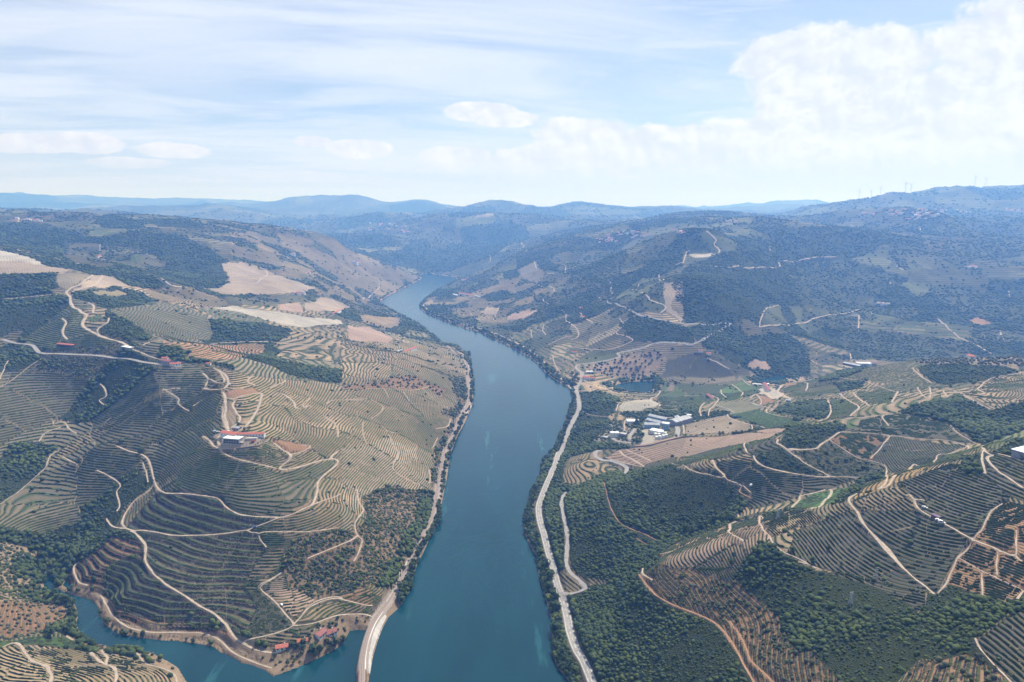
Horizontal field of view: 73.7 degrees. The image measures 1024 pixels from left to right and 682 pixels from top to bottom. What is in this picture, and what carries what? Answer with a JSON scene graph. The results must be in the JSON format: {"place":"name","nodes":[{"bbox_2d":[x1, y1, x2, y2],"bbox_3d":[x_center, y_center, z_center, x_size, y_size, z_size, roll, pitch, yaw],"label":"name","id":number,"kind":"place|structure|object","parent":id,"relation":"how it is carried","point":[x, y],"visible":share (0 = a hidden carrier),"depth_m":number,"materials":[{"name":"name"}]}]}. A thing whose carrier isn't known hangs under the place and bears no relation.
{"place":"outdoors","nodes":[
{"label":"outdoors","id":0,"kind":"place"},
{"bbox_2d":[2,279,732,681],"bbox_3d":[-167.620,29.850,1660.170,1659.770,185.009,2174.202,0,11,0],"label":"road","id":1,"kind":"structure","parent":0,"point":[572,639],"depth_m":961.12,"materials":[{"name":"grey asphalt"}]},
{"bbox_2d":[536,452,595,681],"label":"road markings","id":2,"kind":"object","parent":1,"relation":"on","point":[561,588],"visible":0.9,"depth_m":776.89,"materials":[{"name":"paint"}]},
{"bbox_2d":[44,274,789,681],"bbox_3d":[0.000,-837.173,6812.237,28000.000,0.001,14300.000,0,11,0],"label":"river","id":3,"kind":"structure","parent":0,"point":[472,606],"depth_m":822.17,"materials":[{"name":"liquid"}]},
{"bbox_2d":[0,185,1023,681],"bbox_3d":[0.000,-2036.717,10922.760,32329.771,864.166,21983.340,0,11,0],"label":"ground","id":4,"kind":"structure","parent":0,"point":[682,359],"depth_m":1136.73,"materials":[{"name":"green plant"}]},
{"bbox_2d":[37,551,48,558],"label":"tree","id":5,"kind":"object","parent":4,"relation":"on","point":[43,554],"visible":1,"depth_m":840.94,"materials":[{"name":"green plant"}]},
{"bbox_2d":[39,566,46,573],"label":"tree","id":6,"kind":"object","parent":4,"relation":"on","point":[43,569],"visible":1,"depth_m":822.02,"materials":[{"name":"green plant"}]},
{"bbox_2d":[40,574,46,580],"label":"tree","id":7,"kind":"object","parent":4,"relation":"on","point":[43,578],"visible":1,"depth_m":804.27,"materials":[{"name":"green plant"}]},
{"bbox_2d":[44,627,54,636],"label":"tree","id":8,"kind":"object","parent":4,"relation":"on","point":[50,630],"visible":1,"depth_m":679.39,"materials":[{"name":"green plant"}]},
{"bbox_2d":[46,569,54,575],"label":"tree","id":9,"kind":"object","parent":4,"relation":"on","point":[50,571],"visible":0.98,"depth_m":820.63,"materials":[{"name":"green plant"}]},
{"bbox_2d":[50,588,58,593],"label":"tree","id":10,"kind":"object","parent":4,"relation":"on","point":[54,590],"visible":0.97,"depth_m":771.49,"materials":[{"name":"green plant"}]},
{"bbox_2d":[53,594,59,600],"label":"tree","id":11,"kind":"object","parent":4,"relation":"on","point":[56,597],"visible":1,"depth_m":761.82,"materials":[{"name":"green plant"}]},
{"bbox_2d":[58,594,70,602],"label":"tree","id":12,"kind":"object","parent":4,"relation":"on","point":[65,596],"visible":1,"depth_m":760.02,"materials":[{"name":"green plant"}]},
{"bbox_2d":[57,343,75,346],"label":"barn","id":13,"kind":"structure","parent":4,"relation":"on","point":[65,345],"depth_m":1245.40,"materials":[{"name":"ceramic"}]},
{"bbox_2d":[62,622,70,631],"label":"tree","id":14,"kind":"object","parent":4,"relation":"on","point":[65,626],"visible":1,"depth_m":698.17,"materials":[{"name":"green plant"}]},
{"bbox_2d":[64,602,72,607],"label":"tree","id":15,"kind":"object","parent":4,"relation":"on","point":[68,605],"visible":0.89,"depth_m":746.89,"materials":[{"name":"green plant"}]},
{"bbox_2d":[64,587,73,594],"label":"tree","id":16,"kind":"object","parent":4,"relation":"on","point":[69,591],"visible":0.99,"depth_m":780.21,"materials":[{"name":"green plant"}]},
{"bbox_2d":[63,607,75,615],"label":"tree","id":17,"kind":"object","parent":4,"relation":"on","point":[69,612],"visible":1,"depth_m":731.16,"materials":[{"name":"green plant"}]},
{"bbox_2d":[0,643,170,681],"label":"vine rows","id":18,"kind":"object","parent":4,"relation":"on","point":[74,672],"visible":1,"depth_m":614.51,"materials":[{"name":"green plant"}]},
{"bbox_2d":[0,352,176,525],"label":"vine rows","id":19,"kind":"object","parent":4,"relation":"on","point":[127,437],"visible":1,"depth_m":1027.69,"materials":[{"name":"green plant"}]},
{"bbox_2d":[103,617,110,623],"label":"tree","id":20,"kind":"object","parent":4,"relation":"on","point":[107,620],"visible":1,"depth_m":722.91,"materials":[{"name":"green plant"}]},
{"bbox_2d":[121,345,133,350],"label":"shed","id":21,"kind":"structure","parent":4,"relation":"on","point":[127,347],"depth_m":1210.61,"materials":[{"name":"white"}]},
{"bbox_2d":[161,359,173,365],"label":"farmhouse","id":22,"kind":"object","parent":4,"relation":"on","point":[165,361],"visible":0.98,"depth_m":1134.85,"materials":[{"name":"ceramic"}]},
{"bbox_2d":[169,362,180,365],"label":"farmhouse","id":23,"kind":"object","parent":4,"relation":"on","point":[175,364],"visible":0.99,"depth_m":1130.22,"materials":[{"name":"ceramic"}]},
{"bbox_2d":[4,524,385,642],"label":"vine rows","id":24,"kind":"object","parent":4,"relation":"on","point":[268,539],"visible":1,"depth_m":754.17,"materials":[{"name":"green plant"}]},
{"bbox_2d":[0,300,396,351],"bbox_3d":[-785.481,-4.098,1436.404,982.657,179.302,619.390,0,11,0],"label":"vine rows","id":25,"kind":"object","parent":4,"relation":"on","point":[189,341],"visible":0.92,"depth_m":1352.12,"materials":[{"name":"green plant"}]},
{"bbox_2d":[0,423,445,677],"bbox_3d":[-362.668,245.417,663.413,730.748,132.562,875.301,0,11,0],"label":"scrub","id":26,"kind":"object","parent":4,"relation":"on","point":[67,556],"visible":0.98,"depth_m":822.87,"materials":[{"name":"green plant"}]},
{"bbox_2d":[219,430,236,437],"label":"winery hall","id":27,"kind":"structure","parent":4,"relation":"on","point":[223,433],"depth_m":933.22,"materials":[{"name":"ceramic"}]},
{"bbox_2d":[0,275,464,669],"bbox_3d":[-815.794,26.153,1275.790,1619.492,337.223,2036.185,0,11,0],"label":"olive grove","id":28,"kind":"object","parent":4,"relation":"on","point":[152,653],"visible":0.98,"depth_m":735.82,"materials":[{"name":"green plant"}]},
{"bbox_2d":[221,435,243,444],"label":"winery building","id":29,"kind":"structure","parent":4,"relation":"on","point":[230,439],"depth_m":917.63,"materials":[{"name":"white glass"}]},
{"bbox_2d":[0,268,474,499],"bbox_3d":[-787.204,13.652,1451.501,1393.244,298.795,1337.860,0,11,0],"label":"scrub","id":30,"kind":"object","parent":4,"relation":"on","point":[326,374],"visible":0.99,"depth_m":1322.86,"materials":[{"name":"green plant"}]},
{"bbox_2d":[233,426,241,430],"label":"outbuilding","id":31,"kind":"structure","parent":4,"relation":"on","point":[235,428],"depth_m":940.05,"materials":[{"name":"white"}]},
{"bbox_2d":[236,432,265,437],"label":"winery wing","id":32,"kind":"structure","parent":4,"relation":"on","point":[261,434],"depth_m":929.43,"materials":[{"name":"red tile"}]},
{"bbox_2d":[236,439,266,449],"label":"retaining wall","id":33,"kind":"structure","parent":4,"relation":"on","point":[251,446],"depth_m":910.41,"materials":[{"name":"grey concrete"}]},
{"bbox_2d":[245,437,257,439],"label":"terrace slab","id":34,"kind":"structure","parent":4,"relation":"on","point":[251,438],"depth_m":921.58,"materials":[{"name":"concrete"}]},
{"bbox_2d":[0,200,512,351],"bbox_3d":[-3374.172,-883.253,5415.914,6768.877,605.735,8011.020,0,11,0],"label":"scrub","id":35,"kind":"object","parent":4,"relation":"on","point":[14,245],"visible":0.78,"depth_m":2849.48,"materials":[{"name":"green plant"}]},
{"bbox_2d":[275,642,288,652],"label":"farmhouse","id":36,"kind":"object","parent":4,"relation":"on","point":[280,647],"visible":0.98,"depth_m":670.84,"materials":[{"name":"tile"}]},
{"bbox_2d":[297,637,307,645],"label":"farmhouse","id":37,"kind":"object","parent":4,"relation":"on","point":[298,640],"visible":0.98,"depth_m":675.71,"materials":[{"name":"tile"}]},
{"bbox_2d":[175,441,438,525],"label":"vine rows","id":38,"kind":"object","parent":4,"relation":"on","point":[242,467],"visible":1,"depth_m":907.00,"materials":[{"name":"green plant"}]},
{"bbox_2d":[308,643,317,652],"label":"tree","id":39,"kind":"object","parent":4,"relation":"on","point":[312,646],"visible":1,"depth_m":668.15,"materials":[{"name":"green plant"}]},
{"bbox_2d":[309,645,318,655],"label":"tree","id":40,"kind":"object","parent":4,"relation":"on","point":[313,652],"visible":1,"depth_m":667.69,"materials":[{"name":"green plant"}]},
{"bbox_2d":[175,351,464,442],"bbox_3d":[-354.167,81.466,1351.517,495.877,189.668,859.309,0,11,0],"label":"vine rows","id":41,"kind":"object","parent":4,"relation":"on","point":[404,411],"visible":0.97,"depth_m":1154.22,"materials":[{"name":"green plant"}]},
{"bbox_2d":[313,627,327,640],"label":"farmhouse","id":42,"kind":"object","parent":4,"relation":"on","point":[320,634],"visible":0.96,"depth_m":686.66,"materials":[{"name":"ceramic"}]},
{"bbox_2d":[326,627,337,636],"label":"farmhouse","id":43,"kind":"object","parent":4,"relation":"on","point":[330,632],"visible":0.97,"depth_m":695.01,"materials":[{"name":"ceramic"}]},
{"bbox_2d":[330,636,338,644],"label":"tree","id":44,"kind":"object","parent":4,"relation":"on","point":[334,641],"visible":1,"depth_m":684.28,"materials":[{"name":"green plant"}]},
{"bbox_2d":[338,635,346,643],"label":"tree","id":45,"kind":"object","parent":4,"relation":"on","point":[342,638],"visible":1,"depth_m":692.61,"materials":[{"name":"green plant"}]},
{"bbox_2d":[365,613,386,674],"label":"stone embankment","id":46,"kind":"structure","parent":4,"relation":"on","point":[376,632],"depth_m":698.11,"materials":[{"name":"concrete"}]},
{"bbox_2d":[395,590,403,597],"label":"tree","id":47,"kind":"object","parent":4,"relation":"on","point":[401,593],"visible":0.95,"depth_m":765.78,"materials":[{"name":"green plant"}]},
{"bbox_2d":[397,594,404,601],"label":"tree","id":48,"kind":"object","parent":4,"relation":"on","point":[401,598],"visible":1,"depth_m":761.18,"materials":[{"name":"green plant"}]},
{"bbox_2d":[398,584,406,591],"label":"tree","id":49,"kind":"object","parent":4,"relation":"on","point":[400,588],"visible":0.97,"depth_m":775.64,"materials":[{"name":"green plant"}]},
{"bbox_2d":[404,346,416,350],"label":"farmhouse","id":50,"kind":"object","parent":4,"relation":"on","point":[413,348],"visible":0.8,"depth_m":1856.28,"materials":[{"name":"ceramic"}]},
{"bbox_2d":[407,562,414,568],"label":"riverside tree","id":51,"kind":"object","parent":4,"relation":"on","point":[412,564],"visible":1,"depth_m":826.86,"materials":[{"name":"green plant"}]},
{"bbox_2d":[408,558,416,564],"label":"riverside tree","id":52,"kind":"object","parent":4,"relation":"on","point":[413,560],"visible":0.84,"depth_m":835.42,"materials":[{"name":"green plant"}]},
{"bbox_2d":[359,345,469,681],"bbox_3d":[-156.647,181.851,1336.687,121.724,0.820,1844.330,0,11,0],"label":"railway","id":53,"kind":"object","parent":4,"relation":"on","point":[362,670],"visible":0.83,"depth_m":824.67,"materials":[{"name":"gravel"}]},
{"bbox_2d":[420,536,426,542],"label":"riverside tree","id":54,"kind":"object","parent":4,"relation":"on","point":[424,539],"visible":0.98,"depth_m":889.75,"materials":[{"name":"green plant"}]},
{"bbox_2d":[531,537,537,544],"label":"riverside tree","id":55,"kind":"object","parent":4,"relation":"on","point":[534,540],"visible":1,"depth_m":889.82,"materials":[{"name":"green plant"}]},
{"bbox_2d":[536,549,544,556],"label":"riverside tree","id":56,"kind":"object","parent":4,"relation":"on","point":[539,551],"visible":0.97,"depth_m":859.20,"materials":[{"name":"green plant"}]},
{"bbox_2d":[543,559,550,566],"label":"riverside tree","id":57,"kind":"object","parent":4,"relation":"on","point":[546,563],"visible":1,"depth_m":829.20,"materials":[{"name":"green plant"}]},
{"bbox_2d":[544,580,553,587],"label":"riverside tree","id":58,"kind":"object","parent":4,"relation":"on","point":[549,583],"visible":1,"depth_m":783.67,"materials":[{"name":"green plant"}]},
{"bbox_2d":[544,569,554,577],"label":"riverside tree","id":59,"kind":"object","parent":4,"relation":"on","point":[549,572],"visible":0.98,"depth_m":800.39,"materials":[{"name":"green plant"}]},
{"bbox_2d":[550,587,558,595],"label":"riverside tree","id":60,"kind":"object","parent":4,"relation":"on","point":[553,591],"visible":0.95,"depth_m":767.53,"materials":[{"name":"green plant"}]},
{"bbox_2d":[550,621,560,630],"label":"riverside tree","id":61,"kind":"object","parent":4,"relation":"on","point":[556,624],"visible":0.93,"depth_m":704.26,"materials":[{"name":"green plant"}]},
{"bbox_2d":[551,641,559,647],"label":"riverside tree","id":62,"kind":"object","parent":4,"relation":"on","point":[555,643],"visible":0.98,"depth_m":679.26,"materials":[{"name":"green plant"}]},
{"bbox_2d":[551,601,561,609],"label":"riverside tree","id":63,"kind":"object","parent":4,"relation":"on","point":[556,603],"visible":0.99,"depth_m":742.53,"materials":[{"name":"green plant"}]},
{"bbox_2d":[553,593,560,599],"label":"riverside tree","id":64,"kind":"object","parent":4,"relation":"on","point":[556,595],"visible":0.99,"depth_m":761.19,"materials":[{"name":"green plant"}]},
{"bbox_2d":[556,646,564,655],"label":"riverside tree","id":65,"kind":"object","parent":4,"relation":"on","point":[562,651],"visible":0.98,"depth_m":663.92,"materials":[{"name":"green plant"}]},
{"bbox_2d":[566,658,573,664],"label":"riverside tree","id":66,"kind":"object","parent":4,"relation":"on","point":[569,660],"visible":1,"depth_m":650.05,"materials":[{"name":"green plant"}]},
{"bbox_2d":[568,665,578,675],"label":"riverside tree","id":67,"kind":"object","parent":4,"relation":"on","point":[575,669],"visible":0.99,"depth_m":638.45,"materials":[{"name":"green plant"}]},
{"bbox_2d":[626,419,638,423],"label":"store","id":68,"kind":"structure","parent":4,"relation":"on","point":[629,421],"depth_m":1300.67,"materials":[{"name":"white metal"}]},
{"bbox_2d":[644,422,659,428],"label":"warehouse","id":69,"kind":"structure","parent":4,"relation":"on","point":[647,425],"depth_m":1243.48,"materials":[{"name":"metal"}]},
{"bbox_2d":[646,418,663,424],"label":"warehouse","id":70,"kind":"structure","parent":4,"relation":"on","point":[653,420],"depth_m":1271.83,"materials":[{"name":"white metal"}]},
{"bbox_2d":[649,428,663,433],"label":"plant block","id":71,"kind":"structure","parent":4,"relation":"on","point":[654,430],"depth_m":1197.28,"materials":[{"name":"white glass"}]},
{"bbox_2d":[648,413,668,420],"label":"warehouse","id":72,"kind":"structure","parent":4,"relation":"on","point":[657,417],"depth_m":1301.19,"materials":[{"name":"white metal"}]},
{"bbox_2d":[629,435,697,448],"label":"field wall","id":73,"kind":"structure","parent":4,"relation":"on","point":[662,441],"depth_m":1127.54,"materials":[{"name":"beige stone"}]},
{"bbox_2d":[662,422,669,429],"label":"plant block","id":74,"kind":"structure","parent":4,"relation":"on","point":[665,425],"depth_m":1219.40,"materials":[{"name":"white metal"}]},
{"bbox_2d":[668,415,691,426],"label":"warehouse","id":75,"kind":"structure","parent":4,"relation":"on","point":[685,419],"depth_m":1248.94,"materials":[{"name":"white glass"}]},
{"bbox_2d":[682,524,688,531],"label":"tree","id":76,"kind":"object","parent":4,"relation":"on","point":[685,528],"visible":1,"depth_m":779.73,"materials":[{"name":"green plant"}]},
{"bbox_2d":[603,482,773,681],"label":"footpath","id":77,"kind":"structure","parent":4,"relation":"on","point":[745,667],"depth_m":569.79,"materials":[{"name":"brown soil"}]},
{"bbox_2d":[688,525,697,532],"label":"tree","id":78,"kind":"object","parent":4,"relation":"on","point":[693,529],"visible":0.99,"depth_m":771.14,"materials":[{"name":"green plant"}]},
{"bbox_2d":[695,520,703,529],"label":"tree","id":79,"kind":"object","parent":4,"relation":"on","point":[701,523],"visible":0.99,"depth_m":775.53,"materials":[{"name":"green plant"}]},
{"bbox_2d":[709,515,716,522],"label":"tree","id":80,"kind":"object","parent":4,"relation":"on","point":[711,519],"visible":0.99,"depth_m":785.01,"materials":[{"name":"green plant"}]},
{"bbox_2d":[726,513,734,519],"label":"tree","id":81,"kind":"object","parent":4,"relation":"on","point":[730,516],"visible":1,"depth_m":780.58,"materials":[{"name":"green plant"}]},
{"bbox_2d":[762,382,771,391],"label":"quarry building","id":82,"kind":"structure","parent":4,"relation":"on","point":[765,387],"depth_m":1520.94,"materials":[{"name":"ceramic"}]},
{"bbox_2d":[511,184,1023,429],"bbox_3d":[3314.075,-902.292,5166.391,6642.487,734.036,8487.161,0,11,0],"label":"scrub","id":83,"kind":"object","parent":4,"relation":"on","point":[602,396],"visible":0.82,"depth_m":2512.27,"materials":[{"name":"green plant"}]},
{"bbox_2d":[517,276,1023,681],"bbox_3d":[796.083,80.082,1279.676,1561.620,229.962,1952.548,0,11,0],"label":"olive grove","id":84,"kind":"object","parent":4,"relation":"on","point":[942,359],"visible":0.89,"depth_m":1258.84,"materials":[{"name":"green plant"}]},
{"bbox_2d":[522,388,1023,601],"bbox_3d":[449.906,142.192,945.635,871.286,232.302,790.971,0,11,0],"label":"scrub","id":85,"kind":"object","parent":4,"relation":"on","point":[975,420],"visible":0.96,"depth_m":881.09,"materials":[{"name":"green plant"}]},
{"bbox_2d":[543,457,1023,525],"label":"vine rows","id":86,"kind":"object","parent":4,"relation":"on","point":[930,463],"visible":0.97,"depth_m":634.88,"materials":[{"name":"green plant"}]},
{"bbox_2d":[548,473,1023,681],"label":"scrub","id":87,"kind":"object","parent":4,"relation":"on","point":[604,626],"visible":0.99,"depth_m":562.99,"materials":[{"name":"green plant"}]},
{"bbox_2d":[561,523,1023,681],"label":"vine rows","id":88,"kind":"object","parent":4,"relation":"on","point":[712,534],"visible":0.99,"depth_m":542.68,"materials":[{"name":"green plant"}]},
{"bbox_2d":[566,356,1023,404],"bbox_3d":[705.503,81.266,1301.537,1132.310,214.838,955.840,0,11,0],"label":"vine rows","id":89,"kind":"object","parent":4,"relation":"on","point":[703,398],"visible":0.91,"depth_m":1207.89,"materials":[{"name":"green plant"}]},
{"bbox_2d":[570,404,1023,458],"bbox_3d":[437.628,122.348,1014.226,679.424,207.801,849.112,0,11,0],"label":"vine rows","id":90,"kind":"object","parent":4,"relation":"on","point":[847,443],"visible":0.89,"depth_m":900.85,"materials":[{"name":"green plant"}]},
{"bbox_2d":[848,592,852,604],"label":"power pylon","id":91,"kind":"object","parent":4,"relation":"on","point":[851,595],"visible":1,"depth_m":517.32,"materials":[{"name":"metal"}]},
{"bbox_2d":[843,362,862,366],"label":"long warehouse","id":92,"kind":"structure","parent":4,"relation":"on","point":[850,364],"depth_m":1849.22,"materials":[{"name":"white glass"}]},
{"bbox_2d":[856,362,871,365],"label":"long warehouse","id":93,"kind":"structure","parent":4,"relation":"on","point":[867,363],"depth_m":1863.57,"materials":[{"name":"white glass"}]},
{"bbox_2d":[931,513,941,518],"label":"shed","id":94,"kind":"structure","parent":4,"relation":"on","point":[933,515],"depth_m":571.62,"materials":[{"name":"white concrete"}]},
{"bbox_2d":[966,354,977,358],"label":"villa","id":95,"kind":"object","parent":4,"relation":"on","point":[969,355],"visible":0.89,"depth_m":1418.73,"materials":[{"name":"paint"}]},
{"bbox_2d":[1011,446,1023,457],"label":"vineyard store","id":96,"kind":"structure","parent":4,"relation":"on","point":[1017,452],"depth_m":610.68,"materials":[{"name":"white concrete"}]},
{"bbox_2d":[0,225,1023,681],"bbox_3d":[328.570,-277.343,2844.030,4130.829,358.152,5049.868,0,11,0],"label":"dirt track","id":97,"kind":"structure","parent":0,"point":[884,547],"depth_m":865.94,"materials":[{"name":"beige soil"}]},
{"bbox_2d":[0,0,1023,206],"label":"sky","id":98,"kind":"structure","parent":0,"point":[629,103],"materials":[{"name":"blue"}]}
]}

